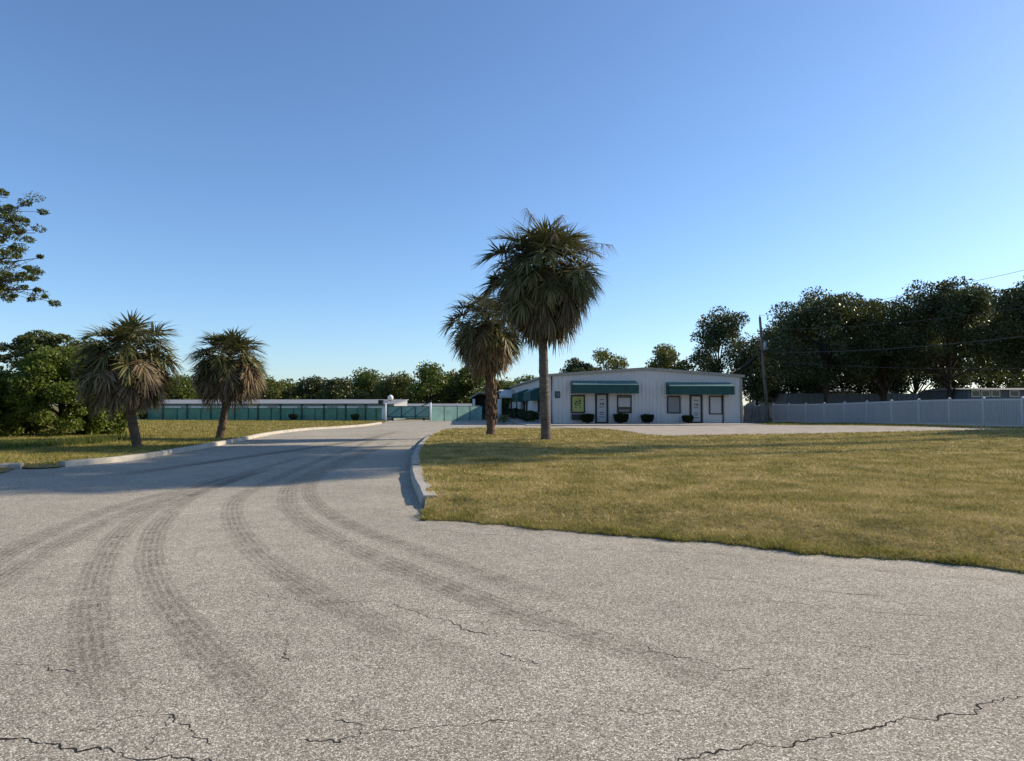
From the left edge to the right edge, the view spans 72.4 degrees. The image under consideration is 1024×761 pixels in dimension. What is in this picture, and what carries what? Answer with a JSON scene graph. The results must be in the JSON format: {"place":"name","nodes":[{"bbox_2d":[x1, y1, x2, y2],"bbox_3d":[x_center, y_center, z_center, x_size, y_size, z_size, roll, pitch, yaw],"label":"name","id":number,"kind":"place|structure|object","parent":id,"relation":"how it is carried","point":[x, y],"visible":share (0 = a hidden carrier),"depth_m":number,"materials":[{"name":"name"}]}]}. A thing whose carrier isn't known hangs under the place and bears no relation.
{"place":"outdoors","nodes":[
{"label":"outdoors","id":0,"kind":"place"},
{"bbox_2d":[0,433,157,450],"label":"tall grass","id":1,"kind":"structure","parent":0,"point":[90,439],"depth_m":25.23,"materials":[{"name":"green plant"}]},
{"bbox_2d":[387,403,428,420],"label":"gate","id":2,"kind":"structure","parent":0,"point":[407,412],"depth_m":69.66,"materials":[{"name":"green metal"}]},
{"bbox_2d":[0,420,1023,760],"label":"road","id":3,"kind":"structure","parent":0,"point":[298,528],"depth_m":4.77,"materials":[{"name":"grey asphalt"}]},
{"bbox_2d":[0,463,23,469],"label":"kerb","id":4,"kind":"structure","parent":3,"relation":"on","point":[13,465],"depth_m":16.87,"materials":[{"name":"concrete"}]},
{"bbox_2d":[14,661,91,686],"bbox_3d":[-2.635,1.691,4.059,0.817,0.001,0.119,-1,-2,30],"label":"road crack","id":5,"kind":"object","parent":3,"relation":"on","point":[52,670],"visible":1,"depth_m":4.10,"materials":[{"name":"grey asphalt"}]},
{"bbox_2d":[0,737,211,760],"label":"road crack","id":6,"kind":"object","parent":3,"relation":"on","point":[76,749],"visible":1,"depth_m":3.15,"materials":[{"name":"black asphalt"}]},
{"bbox_2d":[77,714,210,743],"bbox_3d":[-1.698,1.668,3.384,0.709,0.001,0.253,0,-2,11],"label":"road crack","id":7,"kind":"object","parent":3,"relation":"on","point":[164,714],"visible":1,"depth_m":3.39,"materials":[{"name":"black asphalt"}]},
{"bbox_2d":[58,422,381,466],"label":"kerb","id":8,"kind":"structure","parent":3,"relation":"on","point":[78,462],"depth_m":22.58,"materials":[{"name":"concrete"}]},
{"bbox_2d":[306,720,361,742],"bbox_3d":[-0.817,1.665,3.305,0.212,0.001,0.251,-1,-2,25],"label":"road crack","id":9,"kind":"object","parent":3,"relation":"on","point":[341,738],"visible":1,"depth_m":3.24,"materials":[{"name":"black asphalt"}]},
{"bbox_2d":[385,395,392,421],"bbox_3d":[-11.356,2.594,64.666,0.795,2.540,0.540,0,-2,0],"label":"lamp post","id":10,"kind":"object","parent":3,"relation":"on","point":[390,397],"visible":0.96,"depth_m":64.57,"materials":[{"name":"white metal"}]},
{"bbox_2d":[339,600,489,634],"bbox_3d":[-0.711,1.731,5.205,1.476,0.001,0.234,-1,-2,33],"label":"road crack","id":11,"kind":"object","parent":3,"relation":"on","point":[440,618],"visible":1,"depth_m":4.96,"materials":[{"name":"grey asphalt"}]},
{"bbox_2d":[410,465,437,504],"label":"kerb","id":12,"kind":"structure","parent":3,"relation":"on","point":[420,484],"depth_m":12.45,"materials":[{"name":"concrete"}]},
{"bbox_2d":[356,719,551,734],"bbox_3d":[-0.261,1.668,3.387,0.962,0.001,0.089,0,-2,-6],"label":"road crack","id":13,"kind":"object","parent":3,"relation":"on","point":[449,724],"visible":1,"depth_m":3.38,"materials":[{"name":"black asphalt"}]},
{"bbox_2d":[430,403,481,420],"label":"green fence","id":14,"kind":"object","parent":3,"relation":"on","point":[469,413],"visible":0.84,"depth_m":67.75,"materials":[{"name":"green fabric"}]},
{"bbox_2d":[411,428,591,465],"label":"kerb","id":15,"kind":"structure","parent":3,"relation":"on","point":[414,456],"depth_m":20.93,"materials":[{"name":"concrete"}]},
{"bbox_2d":[603,698,689,714],"bbox_3d":[0.682,1.673,3.556,0.485,0.001,0.124,-1,-2,21],"label":"road crack","id":16,"kind":"object","parent":3,"relation":"on","point":[643,714],"visible":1,"depth_m":3.54,"materials":[{"name":"grey asphalt"}]},
{"bbox_2d":[648,646,750,670],"bbox_3d":[1.107,1.698,4.255,0.671,0.001,0.136,-1,-2,34],"label":"road crack","id":17,"kind":"object","parent":3,"relation":"on","point":[707,662],"visible":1,"depth_m":4.20,"materials":[{"name":"grey asphalt"}]},
{"bbox_2d":[678,696,1022,760],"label":"road crack","id":18,"kind":"object","parent":3,"relation":"on","point":[862,730],"visible":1,"depth_m":3.33,"materials":[{"name":"black asphalt"}]},
{"bbox_2d":[821,642,1018,666],"bbox_3d":[2.500,1.701,4.354,1.106,0.001,0.108,-1,-2,22],"label":"road crack","id":19,"kind":"object","parent":3,"relation":"on","point":[922,654],"visible":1,"depth_m":4.35,"materials":[{"name":"grey asphalt"}]},
{"bbox_2d":[0,0,1023,404],"label":"sky","id":20,"kind":"structure","parent":0,"point":[322,177],"materials":[{"name":"blue"}]},
{"bbox_2d":[24,405,1019,468],"bbox_3d":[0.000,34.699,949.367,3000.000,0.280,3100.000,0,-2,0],"label":"ground","id":21,"kind":"structure","parent":0,"point":[768,422],"depth_m":77.77,"materials":[{"name":"green plant"}]},
{"bbox_2d":[162,373,200,399],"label":"tree","id":22,"kind":"object","parent":21,"relation":"on","point":[184,388],"visible":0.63,"depth_m":96.96,"materials":[{"name":"green plant"}]},
{"bbox_2d":[0,419,382,472],"bbox_3d":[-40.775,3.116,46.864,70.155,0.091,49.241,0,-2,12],"label":"grass verge","id":23,"kind":"object","parent":21,"relation":"on","point":[2,469],"depth_m":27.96,"materials":[{"name":"green plant"}]},
{"bbox_2d":[0,365,54,436],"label":"broadleaf bush","id":24,"kind":"object","parent":23,"relation":"on","point":[8,429],"visible":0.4,"depth_m":32.36,"materials":[{"name":"green plant"}]},
{"bbox_2d":[0,188,61,306],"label":"pine tree","id":25,"kind":"object","parent":23,"relation":"on","point":[6,277],"visible":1,"depth_m":24.80,"materials":[{"name":"green plant"}]},
{"bbox_2d":[0,329,73,370],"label":"pine tree","id":26,"kind":"object","parent":23,"relation":"on","point":[29,342],"visible":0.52,"depth_m":45.34,"materials":[{"name":"green plant"}]},
{"bbox_2d":[0,345,123,436],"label":"broadleaf bush","id":27,"kind":"object","parent":23,"relation":"on","point":[48,373],"visible":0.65,"depth_m":32.31,"materials":[{"name":"green plant"}]},
{"bbox_2d":[59,337,103,355],"bbox_3d":[-26.677,0.301,44.113,3.636,6.190,4.114,0,-2,0],"label":"tree","id":28,"kind":"object","parent":23,"relation":"on","point":[72,344],"visible":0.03,"depth_m":43.54,"materials":[{"name":"green plant"}]},
{"bbox_2d":[61,398,137,434],"bbox_3d":[-20.486,1.512,34.933,3.298,3.107,3.360,0,-2,0],"label":"broadleaf bush","id":29,"kind":"object","parent":23,"relation":"on","point":[104,428],"visible":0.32,"depth_m":34.19,"materials":[{"name":"green plant"}]},
{"bbox_2d":[64,309,185,446],"bbox_3d":[-13.210,0.047,24.350,3.762,5.017,4.002,0,-2,0],"label":"palm tree","id":30,"kind":"object","parent":23,"relation":"on","point":[128,376],"visible":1,"depth_m":23.45,"materials":[{"name":"green plant"}]},
{"bbox_2d":[139,413,147,419],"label":"shrub","id":31,"kind":"object","parent":23,"relation":"on","point":[143,416],"visible":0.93,"depth_m":67.55,"materials":[{"name":"green plant"}]},
{"bbox_2d":[181,325,270,437],"bbox_3d":[-12.517,0.159,30.467,3.888,5.208,3.829,0,-2,0],"label":"palm tree","id":32,"kind":"object","parent":23,"relation":"on","point":[228,379],"visible":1,"depth_m":29.89,"materials":[{"name":"green plant"}]},
{"bbox_2d":[137,403,382,420],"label":"green fence","id":33,"kind":"object","parent":23,"relation":"on","point":[307,414],"visible":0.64,"depth_m":66.31,"materials":[{"name":"fabric"}]},
{"bbox_2d":[288,414,297,419],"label":"shrub","id":34,"kind":"object","parent":23,"relation":"on","point":[292,416],"visible":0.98,"depth_m":65.13,"materials":[{"name":"green plant"}]},
{"bbox_2d":[350,413,358,419],"bbox_3d":[-14.432,3.381,64.286,0.829,0.749,0.691,0,-2,0],"label":"shrub","id":35,"kind":"object","parent":23,"relation":"on","point":[355,416],"visible":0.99,"depth_m":64.17,"materials":[{"name":"green plant"}]},
{"bbox_2d":[246,375,287,399],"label":"tree","id":36,"kind":"object","parent":21,"relation":"on","point":[272,391],"visible":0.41,"depth_m":99.67,"materials":[{"name":"green plant"}]},
{"bbox_2d":[148,399,408,419],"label":"storage shed","id":37,"kind":"structure","parent":21,"relation":"on","point":[294,403],"depth_m":76.53,"materials":[{"name":"metal"}]},
{"bbox_2d":[165,406,180,407],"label":"roller door","id":38,"kind":"structure","parent":37,"relation":"in","point":[165,406],"depth_m":77.18,"materials":[{"name":"white paint"}]},
{"bbox_2d":[278,406,297,407],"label":"roller door","id":39,"kind":"structure","parent":37,"relation":"in","point":[278,406],"depth_m":75.41,"materials":[{"name":"white paint"}]},
{"bbox_2d":[308,406,326,407],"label":"roller door","id":40,"kind":"structure","parent":37,"relation":"in","point":[308,406],"depth_m":75.00,"materials":[{"name":"white paint"}]},
{"bbox_2d":[338,406,357,407],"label":"roller door","id":41,"kind":"structure","parent":37,"relation":"in","point":[338,406],"depth_m":74.52,"materials":[{"name":"white paint"}]},
{"bbox_2d":[368,406,386,418],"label":"roller door","id":42,"kind":"structure","parent":37,"relation":"in","point":[383,407],"depth_m":74.01,"materials":[{"name":"white paint"}]},
{"bbox_2d":[55,386,505,412],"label":"undergrowth","id":43,"kind":"object","parent":21,"relation":"on","point":[359,392],"visible":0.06,"depth_m":101.31,"materials":[{"name":"green plant"}]},
{"bbox_2d":[276,378,298,397],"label":"tree","id":44,"kind":"object","parent":21,"relation":"on","point":[290,385],"visible":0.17,"depth_m":106.91,"materials":[{"name":"green plant"}]},
{"bbox_2d":[288,374,326,398],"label":"tree","id":45,"kind":"object","parent":21,"relation":"on","point":[307,386],"visible":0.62,"depth_m":102.57,"materials":[{"name":"green plant"}]},
{"bbox_2d":[317,377,357,398],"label":"tree","id":46,"kind":"object","parent":21,"relation":"on","point":[337,388],"visible":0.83,"depth_m":99.11,"materials":[{"name":"green plant"}]},
{"bbox_2d":[347,367,384,398],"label":"tree","id":47,"kind":"object","parent":21,"relation":"on","point":[364,380],"visible":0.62,"depth_m":105.42,"materials":[{"name":"green plant"}]},
{"bbox_2d":[370,370,413,403],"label":"tree","id":48,"kind":"object","parent":21,"relation":"on","point":[392,385],"visible":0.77,"depth_m":101.38,"materials":[{"name":"green plant"}]},
{"bbox_2d":[402,360,453,403],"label":"tree","id":49,"kind":"object","parent":21,"relation":"on","point":[429,377],"visible":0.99,"depth_m":98.47,"materials":[{"name":"green plant"}]},
{"bbox_2d":[407,404,471,418],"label":"storage shed","id":50,"kind":"structure","parent":21,"relation":"on","point":[451,405],"depth_m":81.23,"materials":[{"name":"metal"}]},
{"bbox_2d":[441,369,462,403],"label":"tree","id":51,"kind":"object","parent":21,"relation":"on","point":[451,374],"visible":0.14,"depth_m":104.66,"materials":[{"name":"green plant"}]},
{"bbox_2d":[448,364,485,402],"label":"tree","id":52,"kind":"object","parent":21,"relation":"on","point":[465,386],"visible":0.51,"depth_m":101.05,"materials":[{"name":"green plant"}]},
{"bbox_2d":[469,391,501,418],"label":"carport","id":53,"kind":"object","parent":21,"relation":"on","point":[478,399],"visible":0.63,"depth_m":80.19,"materials":[{"name":"metal"}]},
{"bbox_2d":[481,377,516,415],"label":"tree","id":54,"kind":"object","parent":21,"relation":"on","point":[505,385],"visible":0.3,"depth_m":96.75,"materials":[{"name":"green plant"}]},
{"bbox_2d":[497,412,513,423],"bbox_3d":[-0.690,3.227,59.312,2.127,1.197,2.090,-2,-3,43],"label":"palmetto","id":55,"kind":"object","parent":21,"relation":"on","point":[502,418],"visible":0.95,"depth_m":59.27,"materials":[{"name":"green plant"}]},
{"bbox_2d":[513,374,535,383],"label":"tree","id":56,"kind":"object","parent":21,"relation":"on","point":[526,378],"visible":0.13,"depth_m":127.40,"materials":[{"name":"green plant"}]},
{"bbox_2d":[559,357,598,372],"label":"tree","id":57,"kind":"object","parent":21,"relation":"on","point":[575,365],"visible":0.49,"depth_m":93.69,"materials":[{"name":"green plant"}]},
{"bbox_2d":[591,347,628,369],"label":"tree","id":58,"kind":"object","parent":21,"relation":"on","point":[601,356],"visible":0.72,"depth_m":95.54,"materials":[{"name":"green plant"}]},
{"bbox_2d":[645,343,692,369],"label":"tree","id":59,"kind":"object","parent":21,"relation":"on","point":[664,358],"visible":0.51,"depth_m":90.58,"materials":[{"name":"green plant"}]},
{"bbox_2d":[683,306,749,377],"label":"tree","id":60,"kind":"object","parent":21,"relation":"on","point":[716,333],"visible":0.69,"depth_m":86.92,"materials":[{"name":"green plant"}]},
{"bbox_2d":[743,403,767,422],"bbox_3d":[21.232,2.794,60.962,2.634,1.740,0.072,1,-2,-22],"label":"wooden fence","id":61,"kind":"object","parent":21,"relation":"on","point":[755,414],"visible":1,"depth_m":60.89,"materials":[{"name":"grey wood"}]},
{"bbox_2d":[719,332,794,404],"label":"tree","id":62,"kind":"object","parent":21,"relation":"on","point":[751,371],"visible":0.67,"depth_m":80.98,"materials":[{"name":"green plant"}]},
{"bbox_2d":[757,315,769,420],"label":"utility pole","id":63,"kind":"object","parent":21,"relation":"on","point":[763,345],"visible":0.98,"depth_m":71.48,"materials":[{"name":"brown wood"}]},
{"bbox_2d":[760,270,1022,315],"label":"overhead wire","id":64,"kind":"object","parent":63,"relation":"attached to","point":[904,295],"visible":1,"depth_m":52.04,"materials":[{"name":"black metal"}]},
{"bbox_2d":[802,308,1019,328],"bbox_3d":[30.872,-5.133,57.902,0.025,1.266,28.931,1,-2,-19],"label":"overhead wire","id":65,"kind":"object","parent":63,"relation":"attached to","point":[911,321],"visible":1,"depth_m":55.42,"materials":[{"name":"black metal"}]},
{"bbox_2d":[826,336,1023,351],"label":"overhead wire","id":66,"kind":"object","parent":63,"relation":"attached to","point":[928,345],"visible":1,"depth_m":50.29,"materials":[{"name":"black metal"}]},
{"bbox_2d":[556,425,1019,435],"bbox_3d":[17.950,2.863,41.890,30.100,0.280,21.930,0,-2,0],"label":"concrete pad","id":67,"kind":"object","parent":21,"relation":"on","point":[717,429],"visible":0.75,"depth_m":42.09,"materials":[{"name":"grey concrete"}]},
{"bbox_2d":[750,322,837,396],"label":"oak tree","id":68,"kind":"object","parent":21,"relation":"on","point":[809,387],"visible":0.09,"depth_m":85.00,"materials":[{"name":"green plant"}]},
{"bbox_2d":[747,286,904,403],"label":"oak tree","id":69,"kind":"object","parent":21,"relation":"on","point":[793,354],"visible":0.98,"depth_m":69.44,"materials":[{"name":"green plant"}]},
{"bbox_2d":[798,388,861,393],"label":"house","id":70,"kind":"structure","parent":21,"relation":"on","point":[840,391],"depth_m":96.44,"materials":[{"name":"metal"}]},
{"bbox_2d":[760,393,918,418],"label":"metal shed","id":71,"kind":"structure","parent":21,"relation":"on","point":[801,398],"depth_m":77.97,"materials":[{"name":"grey"}]},
{"bbox_2d":[815,329,904,393],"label":"oak tree","id":72,"kind":"object","parent":21,"relation":"on","point":[843,386],"visible":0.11,"depth_m":85.71,"materials":[{"name":"green plant"}]},
{"bbox_2d":[830,297,945,415],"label":"oak tree","id":73,"kind":"object","parent":21,"relation":"on","point":[882,380],"visible":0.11,"depth_m":73.83,"materials":[{"name":"green plant"}]},
{"bbox_2d":[759,422,1023,428],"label":"grass strip","id":74,"kind":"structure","parent":21,"relation":"on","point":[893,424],"depth_m":44.96,"materials":[{"name":"green plant"}]},
{"bbox_2d":[772,396,1023,426],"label":"white fence","id":75,"kind":"object","parent":21,"relation":"on","point":[936,412],"visible":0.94,"depth_m":46.53,"materials":[{"name":"plastic"}]},
{"bbox_2d":[785,421,1023,427],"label":"fence weeds","id":76,"kind":"object","parent":21,"relation":"on","point":[871,423],"visible":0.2,"depth_m":51.48,"materials":[{"name":"green plant"}]},
{"bbox_2d":[862,311,976,393],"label":"oak tree","id":77,"kind":"object","parent":21,"relation":"on","point":[916,384],"visible":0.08,"depth_m":85.47,"materials":[{"name":"green plant"}]},
{"bbox_2d":[875,275,1022,408],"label":"oak tree","id":78,"kind":"object","parent":21,"relation":"on","point":[946,302],"visible":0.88,"depth_m":66.89,"materials":[{"name":"green plant"}]},
{"bbox_2d":[913,388,1023,420],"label":"house","id":79,"kind":"structure","parent":21,"relation":"on","point":[973,393],"depth_m":66.10,"materials":[{"name":"grey"}]},
{"bbox_2d":[971,390,979,396],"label":"window","id":80,"kind":"structure","parent":79,"relation":"in","point":[974,393],"depth_m":65.89,"materials":[{"name":"grey glass"}]},
{"bbox_2d":[981,390,989,396],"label":"window","id":81,"kind":"structure","parent":79,"relation":"in","point":[984,393],"depth_m":65.89,"materials":[{"name":"grey glass"}]},
{"bbox_2d":[991,390,999,396],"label":"window","id":82,"kind":"structure","parent":79,"relation":"in","point":[994,393],"depth_m":65.89,"materials":[{"name":"grey glass"}]},
{"bbox_2d":[1009,390,1018,396],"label":"window","id":83,"kind":"structure","parent":79,"relation":"in","point":[1012,393],"depth_m":65.89,"materials":[{"name":"grey glass"}]},
{"bbox_2d":[929,305,1023,388],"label":"oak tree","id":84,"kind":"object","parent":21,"relation":"on","point":[1015,380],"visible":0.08,"depth_m":84.89,"materials":[{"name":"green plant"}]},
{"bbox_2d":[963,276,1023,377],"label":"oak tree","id":85,"kind":"object","parent":21,"relation":"on","point":[1010,351],"visible":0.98,"depth_m":60.15,"materials":[{"name":"green plant"}]},
{"bbox_2d":[504,417,766,425],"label":"sidewalk","id":86,"kind":"structure","parent":0,"point":[528,423],"depth_m":53.88,"materials":[{"name":"concrete"}]},
{"bbox_2d":[501,403,507,414],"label":"hedge","id":87,"kind":"object","parent":86,"relation":"on","point":[503,410],"visible":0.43,"depth_m":94.23,"materials":[{"name":"green plant"}]},
{"bbox_2d":[507,408,520,418],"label":"hedge","id":88,"kind":"object","parent":86,"relation":"on","point":[514,414],"visible":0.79,"depth_m":76.03,"materials":[{"name":"green plant"}]},
{"bbox_2d":[518,410,539,421],"bbox_3d":[1.425,3.267,64.461,1.555,1.093,9.432,0,-2,-5],"label":"hedge","id":89,"kind":"object","parent":86,"relation":"on","point":[526,415],"visible":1,"depth_m":61.49,"materials":[{"name":"green plant"}]},
{"bbox_2d":[581,413,593,423],"bbox_3d":[6.120,3.088,56.793,1.093,0.887,0.904,0,-2,-5],"label":"shrub","id":90,"kind":"object","parent":86,"relation":"on","point":[587,418],"visible":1,"depth_m":56.48,"materials":[{"name":"green plant"}]},
{"bbox_2d":[613,413,628,422],"bbox_3d":[8.903,3.093,57.013,1.290,0.897,0.921,0,-2,-5],"label":"shrub","id":91,"kind":"object","parent":86,"relation":"on","point":[620,418],"visible":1,"depth_m":56.71,"materials":[{"name":"green plant"}]},
{"bbox_2d":[499,367,744,422],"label":"metal building","id":92,"kind":"structure","parent":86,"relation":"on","point":[662,395],"depth_m":57.83,"materials":[{"name":"white metal"}]},
{"bbox_2d":[571,395,584,412],"bbox_3d":[5.407,1.933,57.343,1.169,1.491,0.095,0,-2,-5],"label":"window","id":93,"kind":"structure","parent":92,"relation":"in","point":[577,401],"depth_m":57.33,"materials":[{"name":"paper"}]},
{"bbox_2d":[595,394,607,422],"bbox_3d":[7.366,2.303,57.460,1.092,2.457,0.152,0,-2,-5],"label":"door","id":94,"kind":"structure","parent":92,"relation":"in","point":[601,400],"depth_m":57.45,"materials":[{"name":"glass"}]},
{"bbox_2d":[617,395,631,412],"bbox_3d":[9.250,1.952,57.651,1.224,1.483,0.095,0,-2,-5],"label":"window","id":95,"kind":"structure","parent":92,"relation":"in","point":[624,402],"depth_m":57.64,"materials":[{"name":"glass"}]},
{"bbox_2d":[667,396,680,412],"bbox_3d":[13.402,2.004,57.984,1.136,1.442,0.095,0,-2,-5],"label":"window","id":96,"kind":"structure","parent":92,"relation":"in","point":[673,402],"depth_m":57.98,"materials":[{"name":"glass"}]},
{"bbox_2d":[689,395,702,422],"bbox_3d":[15.278,2.378,58.095,1.091,2.351,0.152,0,-2,-5],"label":"door","id":97,"kind":"structure","parent":92,"relation":"in","point":[695,401],"depth_m":58.10,"materials":[{"name":"glass"}]},
{"bbox_2d":[709,396,722,413],"bbox_3d":[16.961,2.056,58.268,1.130,1.532,0.095,0,-2,-5],"label":"window","id":98,"kind":"structure","parent":92,"relation":"in","point":[715,402],"depth_m":58.26,"materials":[{"name":"glass"}]},
{"bbox_2d":[640,414,653,422],"bbox_3d":[11.081,3.122,57.184,1.090,0.853,0.920,0,-2,-5],"label":"shrub","id":99,"kind":"object","parent":86,"relation":"on","point":[647,418],"visible":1,"depth_m":56.87,"materials":[{"name":"green plant"}]},
{"bbox_2d":[682,415,693,422],"bbox_3d":[14.439,3.188,57.456,0.922,0.738,0.930,0,-2,-5],"label":"shrub","id":100,"kind":"object","parent":86,"relation":"on","point":[688,418],"visible":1,"depth_m":57.17,"materials":[{"name":"green plant"}]},
{"bbox_2d":[413,427,1023,573],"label":"lawn","id":101,"kind":"structure","parent":0,"point":[745,520],"depth_m":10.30,"materials":[{"name":"green plant"}]},
{"bbox_2d":[438,290,527,434],"bbox_3d":[-1.162,-0.792,33.210,4.203,7.156,4.657,2,-3,-45],"label":"palm tree","id":102,"kind":"object","parent":101,"relation":"on","point":[486,353],"visible":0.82,"depth_m":32.63,"materials":[{"name":"green plant"}]},
{"bbox_2d":[472,208,616,439],"bbox_3d":[1.373,-2.184,28.390,5.549,9.616,5.737,2,-3,-44],"label":"palm tree","id":103,"kind":"object","parent":101,"relation":"on","point":[546,299],"visible":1,"depth_m":27.38,"materials":[{"name":"green plant"}]}
]}

